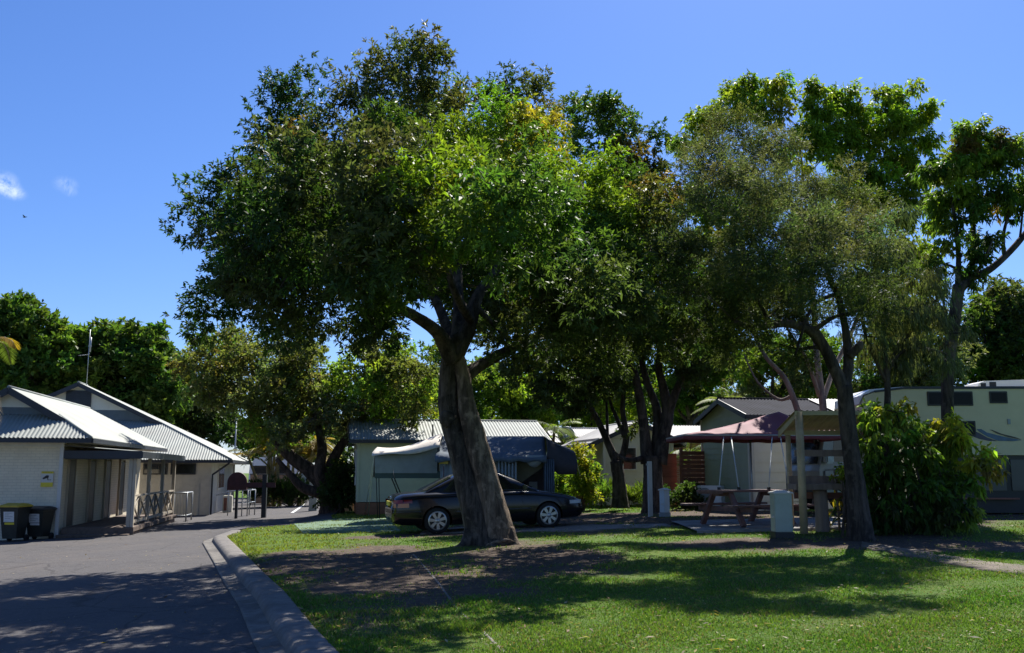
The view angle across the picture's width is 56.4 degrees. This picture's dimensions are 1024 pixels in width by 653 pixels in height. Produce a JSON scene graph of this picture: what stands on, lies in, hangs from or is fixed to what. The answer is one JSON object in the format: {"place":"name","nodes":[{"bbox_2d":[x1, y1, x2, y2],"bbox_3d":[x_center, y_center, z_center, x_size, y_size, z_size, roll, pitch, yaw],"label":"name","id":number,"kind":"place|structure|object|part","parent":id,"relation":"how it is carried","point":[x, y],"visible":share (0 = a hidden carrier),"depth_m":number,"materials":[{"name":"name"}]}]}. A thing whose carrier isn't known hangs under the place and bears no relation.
{"place":"outdoors","nodes":[
{"label":"outdoors","id":0,"kind":"place"},
{"bbox_2d":[0,498,335,652],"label":"road","id":1,"kind":"structure","parent":0,"point":[86,589],"depth_m":14.27,"materials":[{"name":"grey asphalt"}]},
{"bbox_2d":[0,503,32,540],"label":"wheelie bin","id":2,"kind":"object","parent":1,"relation":"on","point":[14,517],"visible":0.98,"depth_m":27.37,"materials":[{"name":"plastic"}]},
{"bbox_2d":[27,506,56,538],"bbox_3d":[-13.956,5.805,28.261,0.630,0.980,0.776,-1,-9,6],"label":"wheelie bin","id":3,"kind":"object","parent":1,"relation":"on","point":[40,521],"visible":0.94,"depth_m":28.00,"materials":[{"name":"plastic"}]},
{"bbox_2d":[167,491,192,521],"bbox_3d":[-13.288,7.249,38.248,0.760,1.258,1.660,2,-9,-11],"label":"ramp fence","id":4,"kind":"object","parent":1,"relation":"on","point":[182,492],"visible":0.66,"depth_m":37.55,"materials":[{"name":"metal"}]},
{"bbox_2d":[222,492,232,512],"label":"hot water unit","id":5,"kind":"structure","parent":1,"relation":"on","point":[225,502],"depth_m":46.50,"materials":[{"name":"beige paint"}]},
{"bbox_2d":[232,423,236,505],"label":"pole","id":6,"kind":"object","parent":1,"relation":"on","point":[234,464],"visible":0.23,"depth_m":55.53,"materials":[{"name":"metal"}]},
{"bbox_2d":[216,489,255,515],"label":"hand rail","id":7,"kind":"object","parent":1,"relation":"on","point":[249,492],"visible":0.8,"depth_m":41.47,"materials":[{"name":"metal"}]},
{"bbox_2d":[202,538,286,652],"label":"gutter","id":8,"kind":"object","parent":1,"relation":"on","point":[263,637],"visible":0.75,"depth_m":11.98,"materials":[{"name":"concrete"}]},
{"bbox_2d":[227,472,275,518],"bbox_3d":[-10.618,6.910,38.910,1.970,1.938,0.180,0,-9,0],"label":"domed sign stand","id":9,"kind":"object","parent":1,"relation":"on","point":[237,481],"visible":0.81,"depth_m":38.90,"materials":[{"name":"brown wood"}]},
{"bbox_2d":[248,457,298,482],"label":"caravan","id":10,"kind":"object","parent":1,"relation":"on","point":[260,466],"visible":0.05,"depth_m":64.19,"materials":[{"name":"white metal"}]},
{"bbox_2d":[253,466,266,473],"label":"window","id":11,"kind":"structure","parent":10,"relation":"in","point":[258,469],"depth_m":64.16,"materials":[{"name":"glass"}]},
{"bbox_2d":[344,502,353,510],"bbox_3d":[-6.789,7.396,39.626,0.540,0.700,0.340,0,-9,0],"label":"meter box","id":12,"kind":"object","parent":1,"relation":"on","point":[346,509],"visible":0.03,"depth_m":39.46,"materials":[{"name":"brown"}]},
{"bbox_2d":[0,510,1023,652],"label":"fallen leaves","id":13,"kind":"object","parent":1,"relation":"on","point":[568,630],"visible":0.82,"depth_m":11.98,"materials":[{"name":"brown plant"}]},
{"bbox_2d":[250,474,297,503],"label":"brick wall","id":14,"kind":"structure","parent":0,"point":[258,500],"depth_m":59.26,"materials":[{"name":"brick"}]},
{"bbox_2d":[0,0,1023,472],"label":"sky","id":15,"kind":"structure","parent":0,"point":[101,101],"materials":[{"name":"blue"}]},
{"bbox_2d":[420,524,670,533],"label":"driveway","id":16,"kind":"structure","parent":0,"point":[587,527],"depth_m":23.23,"materials":[{"name":"grey concrete"}]},
{"bbox_2d":[385,472,582,533],"bbox_3d":[-0.708,4.368,24.330,4.911,1.550,2.040,0,-8,-15],"label":"parked car","id":17,"kind":"object","parent":16,"relation":"on","point":[527,504],"visible":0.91,"depth_m":23.58,"materials":[{"name":"black paint"}]},
{"bbox_3d":[-1.955,3.947,24.048,0.660,0.314,1.291,0,-8,-15],"label":"rear window","id":18,"kind":"part","parent":17,"relation":"part of","materials":[{"name":"grey glass"}]},
{"bbox_3d":[-1.528,3.883,23.446,0.405,0.309,0.098,4,-9,-24],"label":"side window","id":19,"kind":"part","parent":17,"relation":"part of","materials":[{"name":"black glass"}]},
{"bbox_3d":[-0.231,3.882,23.819,0.878,0.365,0.144,2,-9,-14],"label":"side window","id":20,"kind":"part","parent":17,"relation":"part of","materials":[{"name":"black glass"}]},
{"bbox_2d":[227,473,1023,652],"bbox_3d":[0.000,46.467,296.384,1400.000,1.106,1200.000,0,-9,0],"label":"ground","id":21,"kind":"structure","parent":0,"point":[394,576],"depth_m":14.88,"materials":[{"name":"green plant"}]},
{"bbox_2d":[0,337,20,424],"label":"palm","id":22,"kind":"object","parent":21,"relation":"on","point":[7,341],"visible":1,"depth_m":24.76,"materials":[{"name":"green plant"}]},
{"bbox_2d":[0,288,102,394],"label":"glossy tree","id":23,"kind":"object","parent":21,"relation":"on","point":[44,337],"visible":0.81,"depth_m":60.51,"materials":[{"name":"green plant"}]},
{"bbox_2d":[0,385,184,539],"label":"amenities block","id":24,"kind":"structure","parent":21,"relation":"on","point":[89,457],"depth_m":29.70,"materials":[{"name":"paint"}]},
{"bbox_2d":[40,471,53,486],"bbox_3d":[-14.027,4.604,28.838,0.340,0.460,0.022,2,-9,-11],"label":"warning sign","id":25,"kind":"object","parent":24,"relation":"attached to","point":[46,478],"visible":1,"depth_m":28.83,"materials":[{"name":"white paint"}]},
{"bbox_2d":[66,460,75,526],"bbox_3d":[-13.910,5.232,30.078,0.046,2.060,0.780,2,-9,-11],"label":"door","id":26,"kind":"structure","parent":24,"relation":"in","point":[72,462],"depth_m":30.11,"materials":[{"name":"beige wood"}]},
{"bbox_2d":[87,461,95,521],"bbox_3d":[-14.435,5.635,32.748,0.046,2.060,0.780,2,-9,-11],"label":"door","id":27,"kind":"structure","parent":24,"relation":"in","point":[93,463],"depth_m":32.79,"materials":[{"name":"beige wood"}]},
{"bbox_2d":[104,461,110,517],"bbox_3d":[-14.902,5.994,35.126,0.046,2.060,0.780,2,-9,-11],"label":"door","id":28,"kind":"structure","parent":24,"relation":"in","point":[108,472],"depth_m":35.16,"materials":[{"name":"grey wood"}]},
{"bbox_2d":[118,462,124,514],"bbox_3d":[-15.389,6.368,37.601,0.046,2.060,0.780,2,-9,-11],"label":"door","id":29,"kind":"structure","parent":24,"relation":"in","point":[122,463],"depth_m":37.66,"materials":[{"name":"grey wood"}]},
{"bbox_2d":[61,316,194,423],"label":"glossy tree","id":30,"kind":"object","parent":21,"relation":"on","point":[128,359],"visible":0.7,"depth_m":61.93,"materials":[{"name":"green plant"}]},
{"bbox_2d":[47,381,252,514],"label":"gabled block","id":31,"kind":"structure","parent":21,"relation":"on","point":[204,471],"depth_m":45.45,"materials":[{"name":"metal"}]},
{"bbox_2d":[79,329,91,384],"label":"antenna mast","id":32,"kind":"object","parent":31,"relation":"on","point":[90,342],"visible":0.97,"depth_m":48.33,"materials":[{"name":"metal"}]},
{"bbox_2d":[143,463,167,474],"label":"window","id":33,"kind":"structure","parent":31,"relation":"in","point":[156,467],"depth_m":43.99,"materials":[{"name":"black glass"}]},
{"bbox_2d":[170,463,195,474],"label":"window","id":34,"kind":"structure","parent":31,"relation":"in","point":[181,468],"depth_m":44.23,"materials":[{"name":"black glass"}]},
{"bbox_2d":[217,466,224,489],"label":"window","id":35,"kind":"structure","parent":31,"relation":"in","point":[220,480],"depth_m":47.91,"materials":[{"name":"grey glass"}]},
{"bbox_2d":[171,390,248,447],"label":"leafy tree","id":36,"kind":"object","parent":21,"relation":"on","point":[215,427],"visible":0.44,"depth_m":67.88,"materials":[{"name":"green plant"}]},
{"bbox_2d":[212,530,338,652],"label":"kerb","id":37,"kind":"structure","parent":21,"relation":"on","point":[294,629],"depth_m":11.35,"materials":[{"name":"concrete"}]},
{"bbox_2d":[240,471,317,506],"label":"ground plants","id":38,"kind":"object","parent":21,"relation":"on","point":[282,491],"visible":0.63,"depth_m":52.91,"materials":[{"name":"green plant"}]},
{"bbox_2d":[221,427,341,506],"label":"clumping palm","id":39,"kind":"object","parent":21,"relation":"on","point":[309,451],"visible":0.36,"depth_m":54.26,"materials":[{"name":"green plant"}]},
{"bbox_2d":[228,405,353,470],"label":"leafy tree","id":40,"kind":"object","parent":21,"relation":"on","point":[247,447],"visible":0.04,"depth_m":75.92,"materials":[{"name":"green plant"}]},
{"bbox_2d":[165,320,439,514],"bbox_3d":[-8.261,3.475,38.318,11.658,8.048,6.358,0,-9,0],"label":"olive tree","id":41,"kind":"object","parent":21,"relation":"on","point":[292,387],"visible":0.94,"depth_m":37.13,"materials":[{"name":"green plant"}]},
{"bbox_2d":[308,482,316,510],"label":"power bollard","id":42,"kind":"object","parent":21,"relation":"on","point":[312,501],"visible":0.21,"depth_m":44.49,"materials":[{"name":"white paint"}]},
{"bbox_2d":[308,450,355,512],"bbox_3d":[-6.904,6.255,37.954,2.472,2.687,2.232,0,-9,0],"label":"shrub","id":43,"kind":"object","parent":21,"relation":"on","point":[341,488],"visible":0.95,"depth_m":37.58,"materials":[{"name":"green plant"}]},
{"bbox_2d":[291,518,400,533],"bbox_3d":[-4.931,6.044,28.797,3.071,0.311,9.648,2,-9,-15],"label":"ground mat","id":44,"kind":"object","parent":21,"relation":"on","point":[347,529],"visible":0.84,"depth_m":27.64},
{"bbox_2d":[370,338,482,418],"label":"leafy tree","id":45,"kind":"object","parent":21,"relation":"on","point":[433,351],"visible":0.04,"depth_m":66.08,"materials":[{"name":"green plant"}]},
{"bbox_2d":[158,19,725,546],"bbox_3d":[-1.998,-1.429,19.283,11.746,12.031,12.226,-5,-10,30],"label":"shade tree","id":46,"kind":"object","parent":21,"relation":"on","point":[368,225],"visible":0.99,"depth_m":17.04,"materials":[{"name":"green plant"}]},
{"bbox_2d":[346,418,551,514],"bbox_3d":[-2.725,5.655,38.309,7.685,3.861,5.090,2,-9,-11],"label":"pale green cabin","id":47,"kind":"object","parent":21,"relation":"on","point":[369,438],"visible":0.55,"depth_m":35.98,"materials":[{"name":"metal"}]},
{"bbox_2d":[354,450,356,484],"bbox_3d":[-6.125,5.517,37.353,0.050,1.350,1.700,2,-9,-11],"label":"window","id":48,"kind":"structure","parent":47,"relation":"in","point":[355,452],"depth_m":36.57,"materials":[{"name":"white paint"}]},
{"bbox_2d":[413,554,503,651],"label":"lawn edging","id":49,"kind":"object","parent":21,"relation":"on","point":[448,596],"visible":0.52,"depth_m":12.62,"materials":[{"name":"concrete"}]},
{"bbox_2d":[365,424,588,518],"bbox_3d":[-1.302,5.013,32.855,8.432,3.152,7.321,0,-9,0],"label":"camper trailer","id":50,"kind":"object","parent":21,"relation":"on","point":[527,460],"visible":0.59,"depth_m":29.84,"materials":[{"name":"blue fabric"}]},
{"bbox_2d":[467,359,571,427],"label":"leafy tree","id":51,"kind":"object","parent":21,"relation":"on","point":[490,390],"visible":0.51,"depth_m":50.61,"materials":[{"name":"green plant"}]},
{"bbox_2d":[436,289,655,507],"bbox_3d":[1.743,1.113,35.515,5.531,10.871,9.162,8,-12,-43],"label":"forked tree","id":52,"kind":"object","parent":21,"relation":"on","point":[619,495],"visible":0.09,"depth_m":32.12,"materials":[{"name":"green plant"}]},
{"bbox_2d":[537,418,581,452],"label":"palm","id":53,"kind":"object","parent":21,"relation":"on","point":[554,429],"visible":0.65,"depth_m":42.75,"materials":[{"name":"green plant"}]},
{"bbox_2d":[480,404,648,427],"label":"leafy tree","id":54,"kind":"object","parent":21,"relation":"on","point":[611,419],"visible":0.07,"depth_m":68.41,"materials":[{"name":"green plant"}]},
{"bbox_2d":[554,472,579,497],"bbox_3d":[1.699,5.791,34.477,1.619,1.715,1.551,0,-9,0],"label":"shrub","id":55,"kind":"object","parent":21,"relation":"on","point":[560,487],"visible":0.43,"depth_m":34.24,"materials":[{"name":"green plant"}]},
{"bbox_2d":[546,427,597,454],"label":"cream cabin","id":56,"kind":"object","parent":21,"relation":"on","point":[580,431],"visible":0.05,"depth_m":47.19,"materials":[{"name":"white metal"}]},
{"bbox_2d":[558,426,574,442],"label":"satellite dish","id":57,"kind":"object","parent":56,"relation":"attached to","point":[565,434],"visible":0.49,"depth_m":44.99,"materials":[{"name":"metal"}]},
{"bbox_2d":[562,439,607,509],"bbox_3d":[2.535,5.128,32.990,1.636,2.550,1.818,0,-9,0],"label":"shrub","id":58,"kind":"object","parent":21,"relation":"on","point":[589,474],"visible":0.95,"depth_m":32.86,"materials":[{"name":"green plant"}]},
{"bbox_2d":[424,84,749,512],"bbox_3d":[1.740,-1.250,32.380,12.060,14.817,7.168,-3,-9,21],"label":"dark tree","id":59,"kind":"object","parent":21,"relation":"on","point":[655,449],"visible":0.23,"depth_m":30.53,"materials":[{"name":"green plant"}]},
{"bbox_2d":[556,365,664,427],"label":"leafy tree","id":60,"kind":"object","parent":21,"relation":"on","point":[631,412],"visible":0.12,"depth_m":54.96,"materials":[{"name":"green plant"}]},
{"bbox_2d":[593,476,642,507],"bbox_3d":[4.030,6.088,34.495,2.650,1.489,1.876,0,-9,0],"label":"shrub","id":61,"kind":"object","parent":21,"relation":"on","point":[634,494],"visible":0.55,"depth_m":34.36,"materials":[{"name":"green plant"}]},
{"bbox_2d":[554,420,701,505],"bbox_3d":[5.821,5.774,39.798,9.488,3.450,5.972,2,-9,-11],"label":"cream gable cabin","id":62,"kind":"object","parent":21,"relation":"on","point":[633,472],"visible":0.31,"depth_m":36.97,"materials":[{"name":"white paint"}]},
{"bbox_2d":[623,447,636,469],"bbox_3d":[4.526,5.084,36.798,0.600,0.900,0.050,2,-9,-11],"label":"window","id":63,"kind":"structure","parent":62,"relation":"in","point":[632,451],"depth_m":36.81,"materials":[{"name":"black glass"}]},
{"bbox_2d":[646,461,652,516],"bbox_3d":[3.959,4.780,27.538,0.168,1.772,0.102,2,-9,-13],"label":"white post","id":64,"kind":"object","parent":21,"relation":"on","point":[649,487],"visible":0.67,"depth_m":27.52,"materials":[{"name":"paint"}]},
{"bbox_2d":[658,488,670,516],"bbox_3d":[4.355,5.090,27.269,0.295,0.955,0.238,7,-11,-39],"label":"power bollard","id":65,"kind":"object","parent":21,"relation":"on","point":[664,502],"visible":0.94,"depth_m":27.20,"materials":[{"name":"white paint"}]},
{"bbox_2d":[662,448,705,506],"bbox_3d":[5.899,5.422,33.213,2.080,2.400,0.390,2,-9,-11],"label":"slat fence","id":66,"kind":"object","parent":21,"relation":"on","point":[669,473],"visible":0.35,"depth_m":33.26,"materials":[{"name":"brown wood"}]},
{"bbox_2d":[669,442,700,482],"bbox_3d":[6.715,5.583,36.108,1.822,2.758,2.100,-7,-11,39],"label":"palm","id":67,"kind":"object","parent":21,"relation":"on","point":[677,451],"visible":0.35,"depth_m":36.02,"materials":[{"name":"green plant"}]},
{"bbox_2d":[663,479,708,509],"bbox_3d":[5.660,5.548,30.968,1.890,1.183,1.374,0,-9,0],"label":"shrub","id":68,"kind":"object","parent":21,"relation":"on","point":[686,492],"visible":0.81,"depth_m":30.81,"materials":[{"name":"green plant"}]},
{"bbox_2d":[645,343,735,425],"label":"leafy tree","id":69,"kind":"object","parent":21,"relation":"on","point":[686,403],"visible":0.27,"depth_m":53.30,"materials":[{"name":"green plant"}]},
{"bbox_2d":[647,384,733,425],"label":"leafy tree","id":70,"kind":"object","parent":21,"relation":"on","point":[679,420],"visible":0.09,"depth_m":70.41,"materials":[{"name":"green plant"}]},
{"bbox_2d":[697,485,724,505],"bbox_3d":[6.426,5.589,30.906,0.840,0.880,0.334,-6,-10,35],"label":"air conditioner","id":71,"kind":"object","parent":21,"relation":"on","point":[718,499],"visible":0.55,"depth_m":30.77,"materials":[{"name":"grey plastic"}]},
{"bbox_2d":[692,387,741,413],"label":"palm","id":72,"kind":"object","parent":21,"relation":"on","point":[708,399],"visible":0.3,"depth_m":43.80,"materials":[{"name":"green plant"}]},
{"bbox_2d":[666,412,840,501],"bbox_3d":[6.442,3.669,24.476,4.262,3.056,4.538,0,-9,0],"label":"shade canopy","id":73,"kind":"object","parent":21,"relation":"on","point":[762,429],"visible":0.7,"depth_m":24.40,"materials":[{"name":"pink fabric"}]},
{"bbox_2d":[670,517,845,532],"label":"picnic slab","id":74,"kind":"structure","parent":21,"relation":"on","point":[731,525],"depth_m":21.86,"materials":[{"name":"concrete"}]},
{"bbox_2d":[680,489,813,526],"bbox_3d":[5.450,4.193,22.172,2.400,0.803,1.900,4,-10,-27],"label":"picnic table","id":75,"kind":"object","parent":74,"relation":"on","point":[738,508],"visible":0.71,"depth_m":22.02,"materials":[{"name":"brown wood"}]},
{"bbox_2d":[768,490,793,538],"bbox_3d":[5.442,3.858,19.300,0.421,1.098,0.339,1,-9,-4],"label":"power bollard","id":76,"kind":"object","parent":21,"relation":"on","point":[781,514],"visible":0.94,"depth_m":19.18,"materials":[{"name":"white plastic"}]},
{"bbox_2d":[721,327,842,398],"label":"leafy tree","id":77,"kind":"object","parent":21,"relation":"on","point":[762,367],"visible":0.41,"depth_m":49.11,"materials":[{"name":"green plant"}]},
{"bbox_2d":[639,97,926,541],"bbox_3d":[5.308,-0.432,17.816,5.875,9.110,7.004,0,-9,0],"label":"fine leaved tree","id":78,"kind":"object","parent":21,"relation":"on","point":[814,236],"visible":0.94,"depth_m":18.29,"materials":[{"name":"green plant"}]},
{"bbox_2d":[730,370,874,398],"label":"leafy tree","id":79,"kind":"object","parent":21,"relation":"on","point":[733,393],"visible":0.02,"depth_m":68.75,"materials":[{"name":"green plant"}]},
{"bbox_2d":[693,397,916,510],"bbox_3d":[10.197,4.265,32.196,6.837,3.684,4.490,2,-9,-11],"label":"sage cabin","id":80,"kind":"object","parent":21,"relation":"on","point":[718,412],"visible":0.3,"depth_m":30.86,"materials":[{"name":"white paint"}]},
{"bbox_2d":[665,68,951,503],"bbox_3d":[9.033,-1.304,29.815,8.902,13.483,5.600,0,-9,0],"label":"tall bright tree","id":81,"kind":"object","parent":21,"relation":"on","point":[897,161],"visible":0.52,"depth_m":28.86,"materials":[{"name":"green plant"}]},
{"bbox_2d":[788,476,844,531],"bbox_3d":[6.724,3.857,20.555,1.370,1.273,0.600,0,-9,0],"label":"log bench","id":82,"kind":"object","parent":21,"relation":"on","point":[820,486],"visible":0.83,"depth_m":20.46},
{"bbox_2d":[777,410,877,533],"bbox_3d":[6.850,3.263,20.858,1.683,2.779,1.584,0,-9,0],"label":"picnic shelter","id":83,"kind":"object","parent":21,"relation":"on","point":[800,424],"visible":0.59,"depth_m":20.81,"materials":[{"name":"paint"}]},
{"bbox_2d":[786,434,880,510],"bbox_3d":[9.178,4.089,27.166,2.060,2.270,2.150,2,-9,-14],"label":"cabin","id":84,"kind":"object","parent":21,"relation":"on","point":[819,465],"visible":0.2,"depth_m":26.43,"materials":[{"name":"grey paint"}]},
{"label":"side window","id":85,"kind":"part","parent":84,"relation":"part of","materials":[{"name":"grey glass"}]},
{"bbox_2d":[829,469,845,529],"bbox_3d":[7.091,3.877,20.678,1.009,1.623,1.036,-5,-10,29],"label":"yellow plant","id":86,"kind":"object","parent":21,"relation":"on","point":[836,502],"visible":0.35,"depth_m":20.66,"materials":[{"name":"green plant"}]},
{"bbox_2d":[827,461,849,536],"bbox_3d":[6.759,3.487,19.343,0.622,1.610,0.853,0,-9,0],"label":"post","id":87,"kind":"object","parent":21,"relation":"on","point":[841,477],"visible":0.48,"depth_m":19.25,"materials":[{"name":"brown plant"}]},
{"bbox_2d":[834,197,981,520],"bbox_3d":[8.486,0.801,20.774,3.075,7.323,1.840,2,-9,-12],"label":"slender tree","id":88,"kind":"object","parent":21,"relation":"on","point":[920,312],"visible":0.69,"depth_m":20.61,"materials":[{"name":"green plant"}]},
{"bbox_2d":[835,294,988,392],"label":"leafy tree","id":89,"kind":"object","parent":21,"relation":"on","point":[871,378],"visible":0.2,"depth_m":44.91,"materials":[{"name":"green plant"}]},
{"bbox_2d":[839,395,1010,536],"bbox_3d":[8.551,2.977,19.701,3.727,3.130,2.393,0,-9,0],"label":"broad leaved shrub","id":90,"kind":"object","parent":21,"relation":"on","point":[940,492],"visible":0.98,"depth_m":19.41,"materials":[{"name":"green plant"}]},
{"bbox_2d":[834,380,1023,512],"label":"raised caravan","id":91,"kind":"object","parent":21,"relation":"on","point":[992,411],"visible":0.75,"depth_m":25.85,"materials":[{"name":"white metal"}]},
{"bbox_2d":[927,391,972,405],"bbox_3d":[11.882,1.956,25.916,1.224,0.390,0.032,0,-9,1],"label":"window","id":92,"kind":"structure","parent":91,"relation":"in","point":[961,398],"depth_m":25.90,"materials":[{"name":"black glass"}]},
{"bbox_2d":[930,421,975,435],"bbox_3d":[11.910,2.751,25.795,1.205,0.405,0.032,0,-9,1],"label":"window","id":93,"kind":"structure","parent":91,"relation":"in","point":[973,423],"depth_m":25.78,"materials":[{"name":"black glass"}]},
{"bbox_2d":[974,460,1006,490],"bbox_3d":[12.817,3.987,25.648,0.850,0.819,0.025,0,-9,1],"label":"locker door","id":94,"kind":"structure","parent":91,"relation":"in","point":[1004,487],"depth_m":25.59,"materials":[{"name":"grey metal"}]},
{"bbox_2d":[989,391,1007,402],"bbox_3d":[13.179,1.919,25.887,0.482,0.325,0.032,0,-9,1],"label":"window","id":95,"kind":"structure","parent":91,"relation":"in","point":[995,396],"depth_m":25.87,"materials":[{"name":"black glass"}]},
{"bbox_2d":[1010,460,1023,490],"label":"locker door","id":96,"kind":"structure","parent":91,"relation":"in","point":[1017,466],"depth_m":25.62,"materials":[{"name":"grey metal"}]},
{"bbox_2d":[906,112,1023,522],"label":"crooked tree","id":97,"kind":"object","parent":21,"relation":"on","point":[972,157],"visible":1,"depth_m":23.08,"materials":[{"name":"green plant"}]},
{"bbox_2d":[938,272,1023,385],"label":"leafy tree","id":98,"kind":"object","parent":21,"relation":"on","point":[993,317],"visible":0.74,"depth_m":50.87,"materials":[{"name":"green plant"}]},
{"bbox_2d":[861,541,1023,574],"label":"path","id":99,"kind":"structure","parent":0,"point":[980,567],"depth_m":15.29,"materials":[{"name":"grey concrete"}]}
]}

